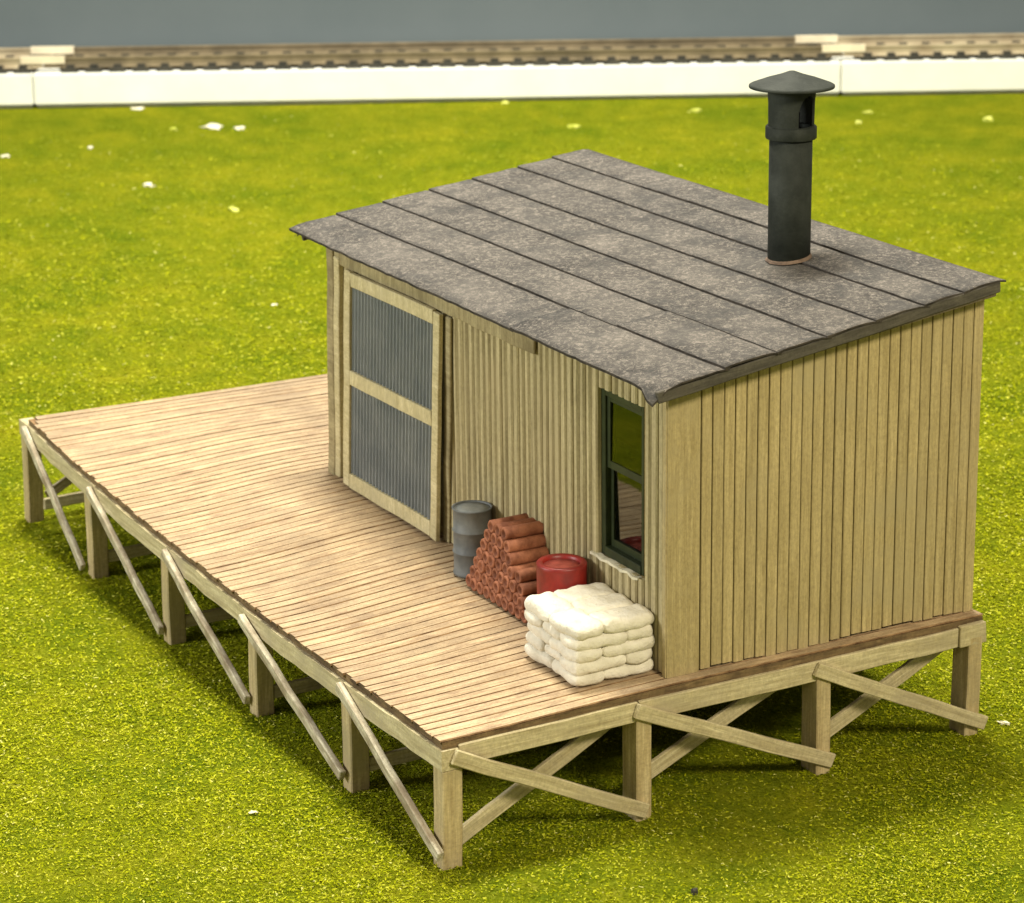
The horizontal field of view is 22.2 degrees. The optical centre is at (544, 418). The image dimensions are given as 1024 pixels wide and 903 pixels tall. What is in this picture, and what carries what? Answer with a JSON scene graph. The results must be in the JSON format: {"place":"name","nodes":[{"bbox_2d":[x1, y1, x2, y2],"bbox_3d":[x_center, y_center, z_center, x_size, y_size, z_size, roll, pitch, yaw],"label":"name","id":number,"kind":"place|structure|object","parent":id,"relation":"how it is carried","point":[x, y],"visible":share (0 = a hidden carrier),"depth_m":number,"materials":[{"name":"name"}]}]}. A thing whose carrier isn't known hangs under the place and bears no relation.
{"place":"outdoors","nodes":[
{"label":"outdoors","id":0,"kind":"place"},
{"bbox_2d":[0,92,1023,902],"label":"ground","id":1,"kind":"structure","parent":0,"point":[954,122],"depth_m":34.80,"materials":[{"name":"green plant"}]},
{"bbox_2d":[0,71,35,107],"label":"foam board","id":2,"kind":"object","parent":1,"relation":"on","point":[16,90],"visible":0.44,"depth_m":59.38,"materials":[{"name":"white plastic"}]},
{"bbox_2d":[0,47,52,73],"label":"track section","id":3,"kind":"object","parent":2,"relation":"on","point":[9,59],"visible":0.79,"depth_m":59.53,"materials":[{"name":"beige plastic"}]},
{"bbox_2d":[131,107,144,109],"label":"crumb","id":4,"kind":"object","parent":1,"relation":"on","point":[136,108],"visible":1,"depth_m":59.24,"materials":[{"name":"white"}]},
{"bbox_2d":[143,183,155,186],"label":"crumb","id":5,"kind":"object","parent":1,"relation":"on","point":[147,184],"visible":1,"depth_m":50.74,"materials":[{"name":"white"}]},
{"bbox_2d":[202,123,222,129],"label":"crumb","id":6,"kind":"object","parent":1,"relation":"on","point":[213,126],"visible":1,"depth_m":56.81,"materials":[{"name":"white"}]},
{"bbox_2d":[228,207,238,211],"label":"crumb","id":7,"kind":"object","parent":1,"relation":"on","point":[233,209],"visible":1,"depth_m":48.41,"materials":[{"name":"yellow"}]},
{"bbox_2d":[234,126,244,129],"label":"crumb","id":8,"kind":"object","parent":1,"relation":"on","point":[240,128],"visible":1,"depth_m":56.68,"materials":[{"name":"white"}]},
{"bbox_2d":[33,57,840,107],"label":"foam board","id":9,"kind":"object","parent":1,"relation":"on","point":[54,87],"visible":0.74,"depth_m":59.68,"materials":[{"name":"white plastic"}]},
{"bbox_2d":[20,36,842,72],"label":"track section","id":10,"kind":"object","parent":9,"relation":"on","point":[69,59],"visible":0.99,"depth_m":59.96,"materials":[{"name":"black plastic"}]},
{"bbox_2d":[0,0,1023,47],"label":"backdrop wall","id":11,"kind":"structure","parent":1,"relation":"on","point":[75,23],"depth_m":62.49,"materials":[{"name":"grey paint"}]},
{"bbox_2d":[19,70,1005,870],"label":"freight shed","id":12,"kind":"structure","parent":1,"relation":"on","point":[729,440],"depth_m":24.34,"materials":[{"name":"brown wood"}]},
{"bbox_2d":[343,269,442,541],"bbox_3d":[-1.587,-0.169,27.241,0.089,2.499,2.260,-8,20,-28],"label":"sliding door","id":13,"kind":"structure","parent":12,"relation":"in","point":[393,340],"depth_m":27.18,"materials":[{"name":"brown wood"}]},
{"bbox_2d":[466,574,472,586],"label":"clay pipe","id":14,"kind":"object","parent":12,"relation":"on","point":[468,577],"visible":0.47,"depth_m":25.42,"materials":[{"name":"brown ceramic"}]},
{"bbox_2d":[452,500,492,578],"bbox_3d":[-0.704,1.195,25.724,0.402,0.690,0.402,-9,19,-27],"label":"steel drum","id":15,"kind":"object","parent":12,"relation":"on","point":[471,518],"visible":0.73,"depth_m":25.56,"materials":[{"name":"grey paint"}]},
{"bbox_2d":[470,578,477,590],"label":"clay pipe","id":16,"kind":"object","parent":12,"relation":"on","point":[473,583],"visible":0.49,"depth_m":25.28,"materials":[{"name":"brown ceramic"}]},
{"bbox_2d":[470,565,476,577],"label":"clay pipe","id":17,"kind":"object","parent":16,"relation":"on","point":[473,569],"visible":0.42,"depth_m":25.34,"materials":[{"name":"brown ceramic"}]},
{"bbox_2d":[473,556,478,568],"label":"clay pipe","id":18,"kind":"object","parent":17,"relation":"on","point":[475,560],"visible":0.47,"depth_m":25.27,"materials":[{"name":"brown ceramic"}]},
{"bbox_2d":[476,581,483,594],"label":"clay pipe","id":19,"kind":"object","parent":12,"relation":"on","point":[480,587],"visible":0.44,"depth_m":25.18,"materials":[{"name":"brown ceramic"}]},
{"bbox_2d":[475,569,482,581],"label":"clay pipe","id":20,"kind":"object","parent":19,"relation":"on","point":[478,574],"visible":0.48,"depth_m":25.21,"materials":[{"name":"brown ceramic"}]},
{"bbox_2d":[478,560,485,572],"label":"clay pipe","id":21,"kind":"object","parent":20,"relation":"on","point":[481,566],"visible":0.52,"depth_m":25.11,"materials":[{"name":"brown ceramic"}]},
{"bbox_2d":[476,547,483,559],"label":"clay pipe","id":22,"kind":"object","parent":21,"relation":"on","point":[479,551],"visible":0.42,"depth_m":25.16,"materials":[{"name":"orange ceramic"}]},
{"bbox_2d":[480,538,488,550],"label":"clay pipe","id":23,"kind":"object","parent":22,"relation":"on","point":[484,544],"visible":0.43,"depth_m":25.07,"materials":[{"name":"orange ceramic"}]},
{"bbox_2d":[484,529,491,541],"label":"clay pipe","id":24,"kind":"object","parent":23,"relation":"on","point":[487,535],"visible":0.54,"depth_m":25.01,"materials":[{"name":"orange ceramic"}]},
{"bbox_2d":[488,513,528,532],"bbox_3d":[-0.331,1.003,25.022,0.423,0.134,0.130,-10,26,-28],"label":"clay pipe","id":25,"kind":"object","parent":24,"relation":"on","point":[492,524],"visible":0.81,"depth_m":24.96,"materials":[{"name":"orange ceramic"}]},
{"bbox_2d":[481,572,488,585],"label":"clay pipe","id":26,"kind":"object","parent":19,"relation":"on","point":[484,577],"visible":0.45,"depth_m":25.12,"materials":[{"name":"brown ceramic"}]},
{"bbox_2d":[486,564,492,576],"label":"clay pipe","id":27,"kind":"object","parent":26,"relation":"on","point":[489,569],"visible":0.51,"depth_m":25.04,"materials":[{"name":"brown ceramic"}]},
{"bbox_2d":[482,550,490,563],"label":"clay pipe","id":28,"kind":"object","parent":27,"relation":"on","point":[485,554],"visible":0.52,"depth_m":25.05,"materials":[{"name":"brown ceramic"}]},
{"bbox_2d":[488,554,495,567],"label":"clay pipe","id":29,"kind":"object","parent":27,"relation":"on","point":[491,560],"visible":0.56,"depth_m":24.93,"materials":[{"name":"brown ceramic"}]},
{"bbox_2d":[488,541,493,554],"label":"clay pipe","id":30,"kind":"object","parent":29,"relation":"on","point":[490,546],"visible":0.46,"depth_m":25.00,"materials":[{"name":"orange ceramic"}]},
{"bbox_2d":[490,532,497,544],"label":"clay pipe","id":31,"kind":"object","parent":30,"relation":"on","point":[494,536],"visible":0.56,"depth_m":24.91,"materials":[{"name":"orange ceramic"}]},
{"bbox_2d":[492,545,500,558],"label":"clay pipe","id":32,"kind":"object","parent":29,"relation":"on","point":[496,550],"visible":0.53,"depth_m":24.86,"materials":[{"name":"orange ceramic"}]},
{"bbox_2d":[496,536,526,549],"bbox_3d":[-0.245,1.155,24.888,0.424,0.126,0.132,-9,49,-28],"label":"clay pipe","id":33,"kind":"object","parent":32,"relation":"on","point":[500,542],"visible":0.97,"depth_m":24.79,"materials":[{"name":"orange ceramic"}]},
{"bbox_2d":[494,517,535,536],"bbox_3d":[-0.264,1.034,24.914,0.423,0.132,0.127,-9,37,-27],"label":"clay pipe","id":34,"kind":"object","parent":33,"relation":"on","point":[498,527],"visible":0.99,"depth_m":24.85,"materials":[{"name":"orange ceramic"}]},
{"bbox_2d":[483,586,490,598],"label":"clay pipe","id":35,"kind":"object","parent":12,"relation":"on","point":[486,591],"visible":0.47,"depth_m":25.08,"materials":[{"name":"brown ceramic"}]},
{"bbox_2d":[487,576,495,589],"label":"clay pipe","id":36,"kind":"object","parent":35,"relation":"on","point":[490,580],"visible":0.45,"depth_m":25.01,"materials":[{"name":"brown ceramic"}]},
{"bbox_2d":[489,589,496,602],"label":"clay pipe","id":37,"kind":"object","parent":12,"relation":"on","point":[492,595],"visible":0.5,"depth_m":24.98,"materials":[{"name":"brown ceramic"}]},
{"bbox_2d":[495,593,503,606],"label":"clay pipe","id":38,"kind":"object","parent":12,"relation":"on","point":[499,597],"visible":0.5,"depth_m":24.87,"materials":[{"name":"brown ceramic"}]},
{"bbox_2d":[493,580,501,593],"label":"clay pipe","id":39,"kind":"object","parent":38,"relation":"on","point":[496,586],"visible":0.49,"depth_m":24.88,"materials":[{"name":"brown ceramic"}]},
{"bbox_2d":[492,567,498,580],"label":"clay pipe","id":40,"kind":"object","parent":39,"relation":"on","point":[494,573],"visible":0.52,"depth_m":24.93,"materials":[{"name":"brown ceramic"}]},
{"bbox_2d":[495,558,503,570],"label":"clay pipe","id":41,"kind":"object","parent":40,"relation":"on","point":[499,562],"visible":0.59,"depth_m":24.84,"materials":[{"name":"brown ceramic"}]},
{"bbox_2d":[500,584,508,596],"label":"clay pipe","id":42,"kind":"object","parent":38,"relation":"on","point":[502,589],"visible":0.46,"depth_m":24.82,"materials":[{"name":"brown ceramic"}]},
{"bbox_2d":[497,571,505,583],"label":"clay pipe","id":43,"kind":"object","parent":42,"relation":"on","point":[501,575],"visible":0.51,"depth_m":24.83,"materials":[{"name":"brown ceramic"}]},
{"bbox_2d":[502,562,508,574],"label":"clay pipe","id":44,"kind":"object","parent":43,"relation":"on","point":[505,566],"visible":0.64,"depth_m":24.77,"materials":[{"name":"brown ceramic"}]},
{"bbox_2d":[500,549,506,561],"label":"clay pipe","id":45,"kind":"object","parent":44,"relation":"on","point":[503,553],"visible":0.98,"depth_m":24.79,"materials":[{"name":"orange ceramic"}]},
{"bbox_2d":[505,546,548,565],"bbox_3d":[-0.161,1.308,24.755,0.424,0.132,0.131,-10,47,-28],"label":"clay pipe","id":46,"kind":"object","parent":44,"relation":"on","point":[523,556],"visible":0.88,"depth_m":24.70,"materials":[{"name":"brown ceramic"}]},
{"bbox_2d":[503,533,545,552],"bbox_3d":[-0.176,1.186,24.783,0.423,0.134,0.130,-9,55,-27],"label":"clay pipe","id":47,"kind":"object","parent":46,"relation":"on","point":[524,543],"visible":1,"depth_m":24.73,"materials":[{"name":"orange ceramic"}]},
{"bbox_2d":[501,521,543,539],"bbox_3d":[-0.202,1.065,24.804,0.424,0.131,0.131,-9,32,-27],"label":"clay pipe","id":48,"kind":"object","parent":47,"relation":"on","point":[522,530],"visible":1,"depth_m":24.75,"materials":[{"name":"orange ceramic"}]},
{"bbox_2d":[502,575,509,588],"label":"clay pipe","id":49,"kind":"object","parent":42,"relation":"on","point":[505,580],"visible":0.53,"depth_m":24.71,"materials":[{"name":"brown ceramic"}]},
{"bbox_2d":[501,597,508,610],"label":"clay pipe","id":50,"kind":"object","parent":12,"relation":"on","point":[504,602],"visible":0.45,"depth_m":24.76,"materials":[{"name":"brown ceramic"}]},
{"bbox_2d":[508,601,517,614],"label":"clay pipe","id":51,"kind":"object","parent":12,"relation":"on","point":[511,607],"visible":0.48,"depth_m":24.66,"materials":[{"name":"brown ceramic"}]},
{"bbox_2d":[505,588,513,601],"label":"clay pipe","id":52,"kind":"object","parent":51,"relation":"on","point":[509,595],"visible":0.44,"depth_m":24.67,"materials":[{"name":"brown ceramic"}]},
{"bbox_2d":[513,592,520,604],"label":"clay pipe","id":53,"kind":"object","parent":51,"relation":"on","point":[515,596],"visible":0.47,"depth_m":24.61,"materials":[{"name":"brown ceramic"}]},
{"bbox_2d":[509,579,534,592],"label":"clay pipe","id":54,"kind":"object","parent":53,"relation":"on","point":[513,583],"visible":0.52,"depth_m":24.59,"materials":[{"name":"brown ceramic"}]},
{"bbox_2d":[507,561,535,579],"bbox_3d":[-0.141,1.432,24.724,0.423,0.130,0.134,-9,44,-28],"label":"clay pipe","id":55,"kind":"object","parent":54,"relation":"on","point":[511,570],"visible":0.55,"depth_m":24.65,"materials":[{"name":"brown ceramic"}]},
{"bbox_2d":[515,566,536,582],"bbox_3d":[-0.069,1.460,24.626,0.424,0.132,0.126,-10,-9,-28],"label":"clay pipe","id":56,"kind":"object","parent":54,"relation":"on","point":[525,575],"visible":0.57,"depth_m":24.53,"materials":[{"name":"brown ceramic"}]},
{"bbox_2d":[514,606,521,618],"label":"clay pipe","id":57,"kind":"object","parent":12,"relation":"on","point":[517,611],"visible":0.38,"depth_m":24.56,"materials":[{"name":"brown ceramic"}]},
{"bbox_2d":[517,594,536,609],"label":"clay pipe","id":58,"kind":"object","parent":57,"relation":"on","point":[520,602],"visible":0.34,"depth_m":24.46,"materials":[{"name":"brown ceramic"}]},
{"bbox_2d":[517,580,536,596],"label":"clay pipe","id":59,"kind":"object","parent":58,"relation":"on","point":[526,588],"visible":0.58,"depth_m":24.50,"materials":[{"name":"brown ceramic"}]},
{"bbox_2d":[520,609,527,622],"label":"clay pipe","id":60,"kind":"object","parent":12,"relation":"on","point":[523,619],"visible":0.21,"depth_m":24.47,"materials":[{"name":"brown ceramic"}]},
{"bbox_2d":[524,642,554,668],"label":"sack","id":61,"kind":"object","parent":12,"relation":"on","point":[535,654],"visible":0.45,"depth_m":23.46,"materials":[{"name":"beige fabric"}]},
{"bbox_2d":[536,553,586,593],"bbox_3d":[0.163,1.657,24.073,0.470,0.720,0.470,-9,19,-27],"label":"red drum","id":62,"kind":"object","parent":12,"relation":"on","point":[557,571],"visible":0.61,"depth_m":23.86,"materials":[{"name":"paint"}]},
{"bbox_2d":[552,659,603,685],"bbox_3d":[0.293,2.235,23.158,0.337,0.161,0.511,-9,19,-28],"label":"sack","id":63,"kind":"object","parent":12,"relation":"on","point":[586,679],"visible":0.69,"depth_m":22.97,"materials":[{"name":"beige fabric"}]},
{"bbox_2d":[559,654,625,675],"bbox_3d":[0.440,2.129,23.113,0.577,0.175,0.370,-9,19,-27],"label":"sack","id":64,"kind":"object","parent":63,"relation":"on","point":[602,663],"visible":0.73,"depth_m":22.95,"materials":[{"name":"beige fabric"}]},
{"bbox_2d":[549,637,602,663],"bbox_3d":[0.293,2.030,23.101,0.328,0.170,0.553,-9,18,-26],"label":"sack","id":65,"kind":"object","parent":64,"relation":"on","point":[584,656],"visible":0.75,"depth_m":22.90,"materials":[{"name":"beige fabric"}]},
{"bbox_2d":[590,388,644,579],"bbox_3d":[0.692,0.564,23.488,0.189,1.630,0.846,-9,19,-27],"label":"window","id":66,"kind":"structure","parent":12,"relation":"in","point":[622,420],"depth_m":23.52,"materials":[{"name":"green glass"}]},
{"bbox_2d":[603,658,653,678],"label":"sack","id":67,"kind":"object","parent":12,"relation":"on","point":[624,670],"visible":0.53,"depth_m":23.12,"materials":[{"name":"beige fabric"}]},
{"bbox_2d":[625,648,651,663],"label":"sack","id":68,"kind":"object","parent":67,"relation":"on","point":[639,657],"visible":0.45,"depth_m":23.12,"materials":[{"name":"beige fabric"}]},
{"bbox_2d":[601,634,654,656],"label":"sack","id":69,"kind":"object","parent":68,"relation":"on","point":[636,645],"visible":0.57,"depth_m":23.06,"materials":[{"name":"beige fabric"}]},
{"bbox_2d":[560,632,627,650],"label":"sack","id":70,"kind":"object","parent":69,"relation":"on","point":[602,640],"visible":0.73,"depth_m":22.90,"materials":[{"name":"beige fabric"}]},
{"bbox_2d":[549,608,603,640],"bbox_3d":[0.284,1.820,23.030,0.337,0.161,0.511,-10,19,-28],"label":"sack","id":71,"kind":"object","parent":70,"relation":"on","point":[579,624],"visible":1,"depth_m":22.93,"materials":[{"name":"beige fabric"}]},
{"bbox_2d":[625,624,652,640],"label":"sack","id":72,"kind":"object","parent":69,"relation":"on","point":[643,632],"visible":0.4,"depth_m":23.08,"materials":[{"name":"beige fabric"}]},
{"bbox_2d":[571,593,633,614],"bbox_3d":[0.526,1.705,23.419,0.582,0.166,0.354,-9,18,-26],"label":"sack","id":73,"kind":"object","parent":72,"relation":"on","point":[589,605],"visible":0.6,"depth_m":23.37,"materials":[{"name":"beige fabric"}]},
{"bbox_2d":[589,603,654,632],"bbox_3d":[0.686,1.780,23.149,0.582,0.166,0.354,-10,19,-29],"label":"sack","id":74,"kind":"object","parent":72,"relation":"on","point":[626,618],"visible":0.94,"depth_m":23.05,"materials":[{"name":"beige fabric"}]},
{"bbox_2d":[568,125,579,127],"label":"crumb","id":75,"kind":"object","parent":1,"relation":"on","point":[573,126],"visible":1,"depth_m":56.53,"materials":[{"name":"yellow"}]},
{"bbox_2d":[691,888,697,895],"bbox_3d":[1.256,3.965,21.808,0.059,0.108,0.067,3,17,11],"label":"crumb","id":76,"kind":"object","parent":1,"relation":"on","point":[694,891],"visible":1,"depth_m":21.79,"materials":[{"name":"black plastic"}]},
{"bbox_2d":[687,108,701,111],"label":"crumb","id":77,"kind":"object","parent":1,"relation":"on","point":[696,110],"visible":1,"depth_m":58.28,"materials":[{"name":"yellow"}]},
{"bbox_2d":[836,52,1023,94],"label":"foam board","id":78,"kind":"object","parent":1,"relation":"on","point":[950,75],"visible":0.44,"depth_m":60.05,"materials":[{"name":"white plastic"}]},
{"bbox_2d":[795,33,1023,60],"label":"track section","id":79,"kind":"object","parent":78,"relation":"on","point":[932,47],"visible":1,"depth_m":60.23,"materials":[{"name":"beige plastic"}]},
{"bbox_2d":[983,116,992,120],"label":"crumb","id":80,"kind":"object","parent":1,"relation":"on","point":[989,118],"visible":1,"depth_m":56.89,"materials":[{"name":"yellow"}]},
{"bbox_2d":[997,721,1009,724],"bbox_3d":[4.405,2.924,25.081,0.142,0.044,0.047,8,18,26],"label":"crumb","id":81,"kind":"object","parent":1,"relation":"on","point":[1004,722],"visible":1,"depth_m":25.07,"materials":[{"name":"white"}]},
{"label":"sack","id":82,"kind":"object","parent":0,"visible":0},
{"bbox_2d":[525,631,545,651],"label":"sack","id":83,"kind":"object","parent":82,"relation":"on","point":[535,641],"visible":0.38,"depth_m":23.48,"materials":[{"name":"beige fabric"}]},
{"bbox_2d":[527,622,551,644],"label":"sack","id":84,"kind":"object","parent":83,"relation":"on","point":[541,633],"visible":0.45,"depth_m":23.41,"materials":[{"name":"beige fabric"}]},
{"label":"sack","id":85,"kind":"object","parent":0,"visible":0},
{"bbox_2d":[544,644,560,659],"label":"sack","id":86,"kind":"object","parent":85,"relation":"on","point":[555,654],"visible":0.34,"depth_m":23.23,"materials":[{"name":"beige fabric"}]},
{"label":"sack","id":87,"kind":"object","parent":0,"visible":0},
{"bbox_2d":[524,610,543,627],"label":"sack","id":88,"kind":"object","parent":87,"relation":"on","point":[533,619],"visible":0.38,"depth_m":23.44,"materials":[{"name":"beige fabric"}]},
{"bbox_2d":[524,591,572,622],"bbox_3d":[0.060,1.697,23.456,0.330,0.160,0.523,-9,18,-26],"label":"sack","id":89,"kind":"object","parent":88,"relation":"on","point":[544,606],"visible":0.91,"depth_m":23.37,"materials":[{"name":"beige fabric"}]},
{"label":"sack","id":90,"kind":"object","parent":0,"visible":0},
{"bbox_2d":[542,622,559,639],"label":"sack","id":91,"kind":"object","parent":90,"relation":"on","point":[548,628],"visible":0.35,"depth_m":23.18,"materials":[{"name":"beige fabric"}]},
{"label":"sack","id":92,"kind":"object","parent":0,"visible":0},
{"bbox_2d":[554,582,615,603],"bbox_3d":[0.372,1.626,23.692,0.582,0.166,0.354,-9,18,-26],"label":"sack","id":93,"kind":"object","parent":92,"relation":"on","point":[577,592],"visible":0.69,"depth_m":23.65,"materials":[{"name":"beige fabric"}]}
]}

